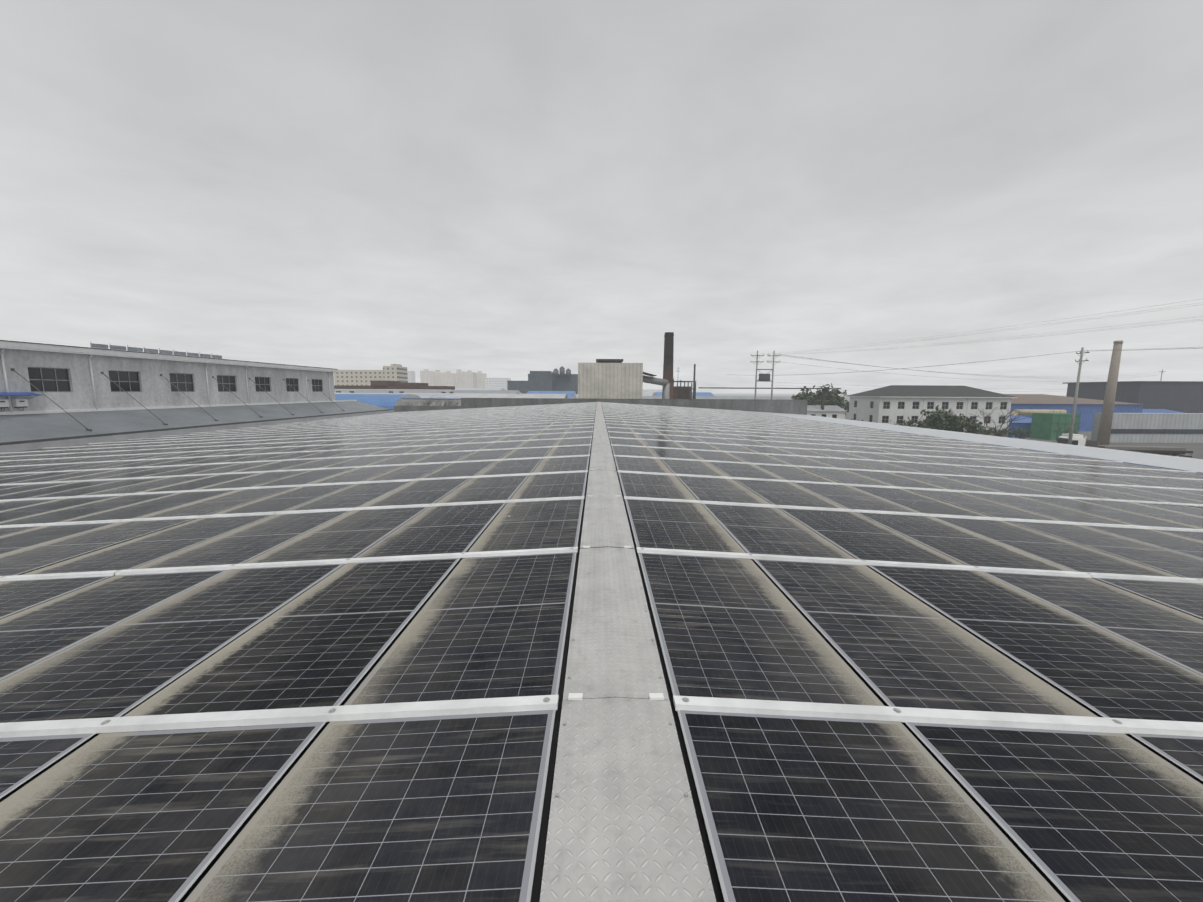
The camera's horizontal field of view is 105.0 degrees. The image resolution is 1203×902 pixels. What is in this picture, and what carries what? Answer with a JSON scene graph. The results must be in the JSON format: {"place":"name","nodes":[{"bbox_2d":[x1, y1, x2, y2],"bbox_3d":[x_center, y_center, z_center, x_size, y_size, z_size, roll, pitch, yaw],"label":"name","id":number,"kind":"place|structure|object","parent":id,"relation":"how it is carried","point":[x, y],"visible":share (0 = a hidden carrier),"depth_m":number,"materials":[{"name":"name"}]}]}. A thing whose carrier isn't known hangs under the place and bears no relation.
{"place":"outdoors","nodes":[
{"label":"outdoors","id":0,"kind":"place"},
{"bbox_2d":[0,340,393,452],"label":"building","id":1,"kind":"structure","parent":0,"point":[60,375],"depth_m":35.70,"materials":[{"name":"grey metal"}]},
{"bbox_2d":[0,392,42,411],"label":"inverters","id":2,"kind":"object","parent":1,"relation":"on","point":[17,403],"visible":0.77,"depth_m":28.64,"materials":[{"name":"white metal"}]},
{"bbox_2d":[90,341,221,358],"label":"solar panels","id":3,"kind":"object","parent":1,"relation":"on","point":[103,346],"visible":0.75,"depth_m":37.49,"materials":[{"name":"grey"}]},
{"bbox_2d":[0,348,344,430],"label":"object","id":4,"kind":"object","parent":1,"relation":"on","point":[13,369],"visible":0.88,"depth_m":33.37,"materials":[{"name":"grey metal"}]},
{"bbox_2d":[335,394,460,409],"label":"blue shed","id":5,"kind":"structure","parent":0,"point":[389,401],"depth_m":76.32,"materials":[{"name":"blue metal"}]},
{"bbox_2d":[405,397,433,405],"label":"tree","id":6,"kind":"object","parent":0,"point":[420,403],"visible":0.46,"depth_m":73.81,"materials":[{"name":"green plant"}]},
{"bbox_2d":[334,364,510,389],"bbox_3d":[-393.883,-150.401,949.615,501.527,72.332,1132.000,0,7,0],"label":"skyline","id":7,"kind":"structure","parent":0,"point":[467,379],"depth_m":691.50},
{"bbox_2d":[421,397,445,405],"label":"tree","id":8,"kind":"object","parent":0,"point":[432,401],"visible":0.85,"depth_m":72.31,"materials":[{"name":"green plant"}]},
{"bbox_2d":[448,396,460,405],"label":"bush","id":9,"kind":"object","parent":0,"point":[455,401],"visible":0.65,"depth_m":72.63,"materials":[{"name":"green plant"}]},
{"bbox_2d":[0,403,1202,901],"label":"roof","id":10,"kind":"structure","parent":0,"point":[1180,463],"depth_m":3.91,"materials":[{"name":"metal"}]},
{"bbox_2d":[0,432,1200,901],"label":"panel clamps","id":11,"kind":"object","parent":10,"relation":"on","point":[332,710],"visible":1,"depth_m":2.39,"materials":[{"name":"silver metal"}]},
{"bbox_2d":[0,402,1202,901],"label":"solar panels","id":12,"kind":"object","parent":10,"relation":"on","point":[450,808],"visible":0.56,"depth_m":2.93,"materials":[{"name":"black glass"}]},
{"bbox_2d":[0,402,1202,737],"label":"mounting rails","id":13,"kind":"object","parent":10,"relation":"on","point":[538,702],"visible":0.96,"depth_m":4.64,"materials":[{"name":"silver metal"}]},
{"bbox_2d":[540,402,715,901],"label":"walkway","id":14,"kind":"structure","parent":10,"relation":"on","point":[623,825],"depth_m":2.00,"materials":[{"name":"grey metal"}]},
{"bbox_2d":[568,412,663,699],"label":"mounting brackets","id":15,"kind":"object","parent":14,"relation":"on","point":[579,696],"visible":0.98,"depth_m":2.37,"materials":[{"name":"white metal"}]},
{"bbox_2d":[746,411,1201,472],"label":"roof edge","id":16,"kind":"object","parent":10,"relation":"on","point":[1027,449],"depth_m":22.00,"materials":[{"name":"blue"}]},
{"bbox_2d":[0,0,1202,394],"label":"sky","id":17,"kind":"structure","parent":0,"point":[511,189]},
{"bbox_2d":[673,364,695,398],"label":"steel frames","id":18,"kind":"structure","parent":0,"point":[682,392],"depth_m":124.56,"materials":[{"name":"grey metal"}]},
{"bbox_2d":[712,393,1091,441],"bbox_3d":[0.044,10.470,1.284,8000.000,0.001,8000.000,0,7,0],"label":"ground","id":19,"kind":"structure","parent":0,"point":[1087,434],"depth_m":1187.83,"materials":[{"name":"grey concrete"}]},
{"bbox_2d":[334,380,454,392],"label":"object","id":20,"kind":"structure","parent":19,"relation":"on","point":[387,385],"depth_m":147.07,"materials":[{"name":"metal"}]},
{"bbox_2d":[507,366,577,393],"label":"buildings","id":21,"kind":"structure","parent":19,"relation":"on","point":[556,379],"depth_m":220.88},
{"bbox_2d":[334,388,791,399],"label":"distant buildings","id":22,"kind":"structure","parent":19,"relation":"on","point":[460,393],"depth_m":143.95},
{"bbox_2d":[394,398,807,414],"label":"end parapet","id":23,"kind":"structure","parent":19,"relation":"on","point":[779,406],"depth_m":69.92,"materials":[{"name":"concrete"}]},
{"bbox_2d":[527,391,713,397],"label":"blue roofs","id":24,"kind":"structure","parent":19,"relation":"on","point":[571,394],"depth_m":157.63,"materials":[{"name":"blue metal"}]},
{"bbox_2d":[578,359,669,398],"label":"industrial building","id":25,"kind":"structure","parent":19,"relation":"on","point":[608,379],"depth_m":108.83,"materials":[{"name":"metal"}]},
{"bbox_2d":[662,332,673,398],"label":"brick chimney","id":26,"kind":"object","parent":19,"relation":"on","point":[668,356],"visible":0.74,"depth_m":117.08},
{"bbox_2d":[791,386,827,404],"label":"tree","id":27,"kind":"object","parent":19,"relation":"on","point":[798,394],"visible":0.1,"depth_m":142.96,"materials":[{"name":"green plant"}]},
{"bbox_2d":[792,392,828,404],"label":"tree","id":28,"kind":"object","parent":19,"relation":"on","point":[801,397],"visible":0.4,"depth_m":138.08,"materials":[{"name":"green plant"}]},
{"bbox_2d":[806,383,846,406],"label":"tree","id":29,"kind":"object","parent":19,"relation":"on","point":[833,397],"visible":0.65,"depth_m":136.58,"materials":[{"name":"green plant"}]},
{"bbox_2d":[825,390,848,414],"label":"tree","id":30,"kind":"object","parent":19,"relation":"on","point":[846,406],"visible":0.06,"depth_m":140.07,"materials":[{"name":"green plant"}]},
{"bbox_2d":[751,347,1162,444],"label":"poles","id":31,"kind":"object","parent":19,"relation":"on","point":[764,377],"visible":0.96,"depth_m":60.61,"materials":[{"name":"concrete"}]},
{"bbox_2d":[763,299,1202,391],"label":"wires","id":32,"kind":"object","parent":31,"relation":"attached to","point":[991,360],"visible":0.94,"depth_m":67.40,"materials":[{"name":"grey"}]},
{"bbox_2d":[1005,381,1202,442],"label":"factory","id":33,"kind":"structure","parent":19,"relation":"on","point":[1158,412],"depth_m":130.36,"materials":[{"name":"grey metal"}]},
{"bbox_2d":[846,385,1016,436],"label":"office block","id":34,"kind":"structure","parent":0,"point":[893,404],"depth_m":100.33,"materials":[{"name":"white paint"}]},
{"bbox_2d":[1053,442,1202,458],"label":"yard","id":35,"kind":"structure","parent":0,"point":[1196,449],"depth_m":95.92,"materials":[{"name":"grey concrete"}]},
{"bbox_2d":[698,387,840,409],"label":"pipe bridge","id":36,"kind":"structure","parent":35,"relation":"on","point":[823,390],"depth_m":95.27,"materials":[{"name":"metal"}]},
{"bbox_2d":[807,405,845,418],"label":"building","id":37,"kind":"structure","parent":35,"relation":"on","point":[833,411],"depth_m":95.23,"materials":[{"name":"white concrete"}]},
{"bbox_2d":[890,417,916,426],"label":"bush","id":38,"kind":"object","parent":35,"relation":"on","point":[910,423],"visible":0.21,"depth_m":89.71,"materials":[{"name":"green plant"}]},
{"bbox_2d":[915,405,961,430],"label":"evergreen tree","id":39,"kind":"object","parent":35,"relation":"on","point":[940,420],"visible":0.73,"depth_m":85.24,"materials":[{"name":"green plant"}]},
{"bbox_2d":[948,413,987,433],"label":"evergreen tree","id":40,"kind":"object","parent":35,"relation":"on","point":[968,425],"visible":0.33,"depth_m":85.45,"materials":[{"name":"green plant"}]},
{"bbox_2d":[977,426,999,434],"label":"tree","id":41,"kind":"object","parent":35,"relation":"on","point":[985,432],"visible":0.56,"depth_m":98.01,"materials":[{"name":"green plant"}]},
{"bbox_2d":[971,407,1024,435],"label":"bare tree","id":42,"kind":"object","parent":35,"relation":"on","point":[995,434],"visible":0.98,"depth_m":88.18,"materials":[{"name":"brown plant"}]},
{"bbox_2d":[997,428,1016,437],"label":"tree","id":43,"kind":"object","parent":35,"relation":"on","point":[1005,432],"visible":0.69,"depth_m":97.77,"materials":[{"name":"green plant"}]},
{"bbox_2d":[1009,424,1029,438],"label":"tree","id":44,"kind":"object","parent":35,"relation":"on","point":[1020,432],"visible":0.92,"depth_m":98.12,"materials":[{"name":"green plant"}]},
{"bbox_2d":[1053,420,1084,433],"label":"bare tree","id":45,"kind":"object","parent":35,"relation":"on","point":[1066,427],"visible":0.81,"depth_m":93.41,"materials":[{"name":"brown plant"}]},
{"bbox_2d":[1097,340,1122,444],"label":"chimney","id":46,"kind":"object","parent":35,"relation":"on","point":[1104,430],"visible":0.92,"depth_m":94.67,"materials":[{"name":"grey concrete"}]},
{"bbox_2d":[1056,434,1192,457],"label":"truck","id":47,"kind":"object","parent":35,"relation":"on","point":[1079,439],"visible":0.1,"depth_m":75.28,"materials":[{"name":"white metal"}]}
]}

